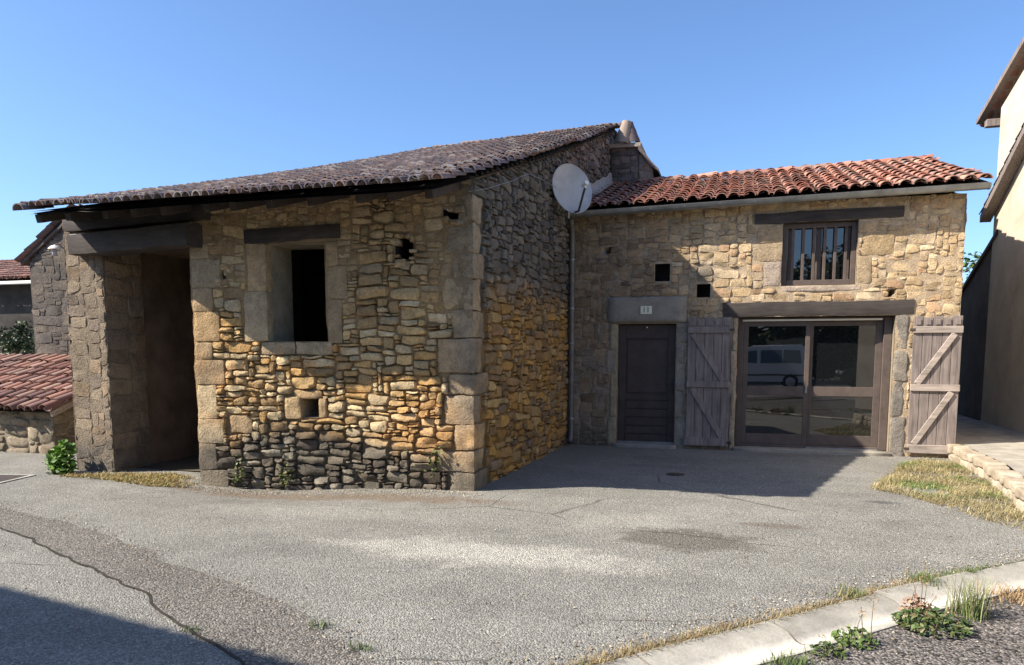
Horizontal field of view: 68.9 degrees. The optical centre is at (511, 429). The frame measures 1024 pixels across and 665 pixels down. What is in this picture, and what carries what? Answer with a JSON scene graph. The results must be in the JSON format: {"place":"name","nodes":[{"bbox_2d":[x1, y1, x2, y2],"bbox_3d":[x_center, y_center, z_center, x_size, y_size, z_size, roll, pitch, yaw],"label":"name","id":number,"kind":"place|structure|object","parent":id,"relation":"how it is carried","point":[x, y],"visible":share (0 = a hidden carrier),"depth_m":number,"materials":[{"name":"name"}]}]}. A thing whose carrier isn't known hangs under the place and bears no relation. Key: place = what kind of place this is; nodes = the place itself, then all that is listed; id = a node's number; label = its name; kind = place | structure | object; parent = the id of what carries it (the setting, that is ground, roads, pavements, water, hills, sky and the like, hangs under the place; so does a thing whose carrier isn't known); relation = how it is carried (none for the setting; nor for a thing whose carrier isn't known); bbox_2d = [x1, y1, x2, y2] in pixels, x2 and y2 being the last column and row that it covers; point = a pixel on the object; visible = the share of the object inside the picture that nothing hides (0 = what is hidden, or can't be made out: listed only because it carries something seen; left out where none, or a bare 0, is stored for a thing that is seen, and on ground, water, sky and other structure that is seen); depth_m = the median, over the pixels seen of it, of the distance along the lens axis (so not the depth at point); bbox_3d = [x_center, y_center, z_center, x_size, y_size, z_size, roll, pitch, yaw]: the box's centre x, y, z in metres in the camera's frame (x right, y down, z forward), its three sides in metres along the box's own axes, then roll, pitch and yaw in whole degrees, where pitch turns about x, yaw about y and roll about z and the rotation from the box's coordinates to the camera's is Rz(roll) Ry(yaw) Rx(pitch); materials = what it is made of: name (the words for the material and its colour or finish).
{"place":"outdoors","nodes":[
{"label":"outdoors","id":0,"kind":"place"},
{"bbox_2d":[0,444,1023,664],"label":"driveway","id":1,"kind":"structure","parent":0,"point":[451,633],"depth_m":5.98,"materials":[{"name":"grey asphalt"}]},
{"bbox_2d":[0,474,35,483],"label":"manhole cover","id":2,"kind":"object","parent":1,"relation":"on","point":[5,478],"visible":1,"depth_m":9.40,"materials":[{"name":"concrete"}]},
{"bbox_2d":[42,439,78,474],"bbox_3d":[-5.883,0.368,9.779,0.509,0.466,0.390,2,6,16],"label":"leafy bush","id":3,"kind":"object","parent":1,"relation":"on","point":[58,456],"visible":0.99,"depth_m":9.72,"materials":[{"name":"green plant"}]},
{"bbox_2d":[0,527,244,664],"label":"road crack","id":4,"kind":"object","parent":1,"relation":"on","point":[240,660],"visible":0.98,"depth_m":4.81,"materials":[{"name":"black asphalt"}]},
{"bbox_2d":[55,470,197,487],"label":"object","id":5,"kind":"object","parent":1,"relation":"on","point":[144,478],"visible":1,"depth_m":9.43,"materials":[{"name":"beige plant"}]},
{"bbox_2d":[0,508,379,664],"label":"asphalt patch","id":6,"kind":"object","parent":1,"relation":"on","point":[241,633],"visible":1,"depth_m":4.76,"materials":[{"name":"grey asphalt"}]},
{"bbox_2d":[182,623,204,634],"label":"grass tuft","id":7,"kind":"object","parent":6,"relation":"on","point":[196,627],"visible":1,"depth_m":4.28,"materials":[{"name":"green plant"}]},
{"bbox_2d":[309,617,335,629],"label":"grass tuft","id":8,"kind":"object","parent":1,"relation":"on","point":[315,625],"visible":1,"depth_m":4.34,"materials":[{"name":"green plant"}]},
{"bbox_2d":[344,639,371,653],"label":"grass tuft","id":9,"kind":"object","parent":1,"relation":"on","point":[360,645],"visible":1,"depth_m":4.02,"materials":[{"name":"green plant"}]},
{"bbox_2d":[666,473,683,475],"bbox_3d":[2.119,0.585,9.687,0.236,0.012,0.236,2,6,16],"label":"drain cover","id":10,"kind":"object","parent":1,"relation":"on","point":[675,474],"visible":1,"depth_m":9.63,"materials":[{"name":"metal"}]},
{"bbox_2d":[596,561,1023,664],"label":"kerb","id":11,"kind":"structure","parent":1,"relation":"on","point":[737,646],"depth_m":4.36,"materials":[{"name":"concrete"}]},
{"bbox_2d":[541,553,1023,664],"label":"kerb grass","id":12,"kind":"structure","parent":11,"relation":"on","point":[602,659],"depth_m":4.29,"materials":[{"name":"beige plant"}]},
{"bbox_2d":[898,562,935,616],"bbox_3d":[2.463,0.974,4.523,0.221,0.318,0.224,2,6,16],"label":"dried weed","id":13,"kind":"object","parent":11,"relation":"on","point":[910,602],"visible":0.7,"depth_m":4.54,"materials":[{"name":"brown plant"}]},
{"bbox_2d":[891,564,947,589],"bbox_3d":[2.857,1.010,5.189,0.369,0.105,0.354,-4,7,-33],"label":"grass tuft","id":14,"kind":"object","parent":11,"relation":"on","point":[929,577],"visible":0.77,"depth_m":5.15,"materials":[{"name":"green plant"}]},
{"bbox_2d":[964,577,1023,612],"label":"dry grass tuft","id":15,"kind":"object","parent":11,"relation":"on","point":[1018,593],"visible":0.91,"depth_m":4.86,"materials":[{"name":"beige plant"}]},
{"bbox_2d":[826,579,874,601],"bbox_3d":[2.206,1.053,4.878,0.252,0.086,0.293,-4,7,-36],"label":"grass tuft","id":16,"kind":"object","parent":1,"relation":"on","point":[851,592],"visible":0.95,"depth_m":4.87,"materials":[{"name":"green plant"}]},
{"bbox_2d":[947,441,1023,511],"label":"stone edging","id":17,"kind":"object","parent":1,"relation":"on","point":[1003,476],"visible":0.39,"depth_m":8.97,"materials":[{"name":"beige stone"}]},
{"bbox_2d":[957,37,1023,432],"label":"rendered house","id":18,"kind":"structure","parent":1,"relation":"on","point":[991,382],"depth_m":13.76,"materials":[{"name":"beige paint"}]},
{"bbox_2d":[0,0,1023,282],"label":"sky","id":19,"kind":"structure","parent":0,"point":[97,96],"materials":[{"name":"blue"}]},
{"bbox_2d":[764,594,1023,664],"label":"gravel bed","id":20,"kind":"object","parent":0,"point":[1005,640],"depth_m":4.05,"materials":[{"name":"grey gravel"}]},
{"bbox_2d":[753,641,822,664],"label":"grass tuft","id":21,"kind":"object","parent":20,"relation":"on","point":[792,661],"visible":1,"depth_m":3.81,"materials":[{"name":"green plant"}]},
{"bbox_2d":[809,635,846,658],"bbox_3d":[1.669,1.144,3.939,0.190,0.102,0.180,2,6,16],"label":"leafy weed","id":22,"kind":"object","parent":20,"relation":"on","point":[840,650],"visible":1,"depth_m":3.93,"materials":[{"name":"green plant"}]},
{"bbox_2d":[830,598,878,649],"bbox_3d":[1.883,1.047,4.089,0.243,0.268,0.253,2,6,16],"label":"leafy weed","id":23,"kind":"object","parent":20,"relation":"on","point":[835,635],"visible":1,"depth_m":4.07,"materials":[{"name":"green plant"}]},
{"bbox_2d":[891,593,974,638],"bbox_3d":[2.429,1.069,4.317,0.422,0.190,0.428,2,6,16],"label":"leafy weed","id":24,"kind":"object","parent":20,"relation":"on","point":[914,616],"visible":1,"depth_m":4.28,"materials":[{"name":"green plant"}]},
{"bbox_2d":[937,568,1016,621],"bbox_3d":[2.765,0.990,4.495,0.374,0.290,0.394,-4,7,-34],"label":"grass tuft","id":25,"kind":"object","parent":20,"relation":"on","point":[970,607],"visible":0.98,"depth_m":4.49,"materials":[{"name":"green plant"}]},
{"bbox_2d":[864,456,1023,529],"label":"dry grass","id":26,"kind":"structure","parent":0,"point":[930,465],"depth_m":8.69,"materials":[{"name":"beige plant"}]},
{"bbox_2d":[956,414,1023,475],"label":"path","id":27,"kind":"structure","parent":0,"point":[1003,444],"depth_m":11.57,"materials":[{"name":"concrete"}]},
{"bbox_3d":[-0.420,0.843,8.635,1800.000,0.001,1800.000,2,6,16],"label":"ground","id":28,"kind":"structure","parent":0,"visible":0},
{"bbox_2d":[0,320,34,354],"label":"shrub","id":29,"kind":"object","parent":28,"relation":"on","point":[12,343],"visible":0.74,"depth_m":19.19,"materials":[{"name":"green plant"}]},
{"bbox_2d":[0,259,34,353],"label":"house","id":30,"kind":"structure","parent":28,"relation":"on","point":[15,295],"depth_m":23.06,"materials":[{"name":"tile"}]},
{"bbox_2d":[6,316,34,353],"bbox_3d":[-15.132,-2.134,23.170,1.400,2.700,0.020,2,6,16],"label":"arched door","id":31,"kind":"structure","parent":30,"relation":"in","point":[21,319],"depth_m":23.05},
{"bbox_2d":[0,353,75,453],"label":"tiled shed","id":32,"kind":"structure","parent":28,"relation":"on","point":[36,405],"depth_m":11.83,"materials":[{"name":"tile"}]},
{"bbox_2d":[14,204,81,355],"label":"gabled outbuilding","id":33,"kind":"structure","parent":28,"relation":"on","point":[49,298],"depth_m":13.81,"materials":[{"name":"stone"}]},
{"bbox_2d":[47,244,63,255],"bbox_3d":[-8.211,-3.243,13.480,0.219,0.232,0.303,6,8,44],"label":"wall lamp","id":34,"kind":"object","parent":33,"relation":"attached to","point":[54,248],"visible":0.95,"depth_m":13.42,"materials":[{"name":"plastic"}]},
{"bbox_2d":[12,120,660,490],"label":"stone barn","id":35,"kind":"structure","parent":28,"relation":"on","point":[390,321],"depth_m":9.02,"materials":[{"name":"stone"}]},
{"bbox_2d":[231,458,245,482],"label":"wall plant","id":36,"kind":"object","parent":35,"relation":"attached to","point":[236,479],"depth_m":9.11,"materials":[{"name":"green plant"}]},
{"bbox_2d":[276,454,294,484],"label":"wall plant","id":37,"kind":"object","parent":35,"relation":"attached to","point":[286,478],"depth_m":9.03,"materials":[{"name":"green plant"}]},
{"bbox_2d":[424,446,442,481],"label":"wall plant","id":38,"kind":"object","parent":35,"relation":"attached to","point":[436,454],"depth_m":8.59,"materials":[{"name":"green plant"}]},
{"bbox_2d":[468,174,554,191],"bbox_3d":[0.212,-3.156,9.981,0.070,0.738,3.978,2,6,19],"label":"cable","id":39,"kind":"object","parent":35,"relation":"attached to","point":[510,181],"visible":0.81,"depth_m":9.30,"materials":[{"name":"metal"}]},
{"bbox_2d":[552,164,591,218],"bbox_3d":[0.956,-3.684,11.476,0.591,0.774,0.822,2,6,16],"label":"satellite dish","id":40,"kind":"object","parent":35,"relation":"attached to","point":[572,190],"visible":1,"depth_m":11.45,"materials":[{"name":"paint"}]},
{"bbox_2d":[565,154,992,457],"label":"stone house","id":41,"kind":"structure","parent":28,"relation":"on","point":[805,309],"depth_m":11.83,"materials":[{"name":"brown stone"}]},
{"bbox_2d":[618,324,675,442],"bbox_3d":[2.245,-0.753,12.469,0.940,1.970,0.153,2,6,16],"label":"door","id":42,"kind":"structure","parent":41,"relation":"in","point":[647,353],"depth_m":12.46,"materials":[{"name":"brown paint"}]},
{"bbox_2d":[735,316,892,450],"bbox_3d":[4.728,-0.727,11.821,2.250,2.065,0.145,2,6,16],"label":"glazed door","id":43,"kind":"structure","parent":41,"relation":"in","point":[807,382],"depth_m":11.81,"materials":[{"name":"brown paint"}]},
{"bbox_2d":[781,221,856,285],"bbox_3d":[4.736,-2.702,11.550,1.060,0.940,0.100,2,6,16],"label":"window","id":44,"kind":"structure","parent":41,"relation":"in","point":[822,254],"depth_m":11.54,"materials":[{"name":"brown paint"}]},
{"bbox_2d":[963,251,981,282],"bbox_3d":[11.954,-2.986,20.666,3.030,5.058,3.710,2,6,16],"label":"elder tree","id":45,"kind":"object","parent":28,"relation":"on","point":[966,259],"visible":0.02,"depth_m":20.04,"materials":[{"name":"green plant"}]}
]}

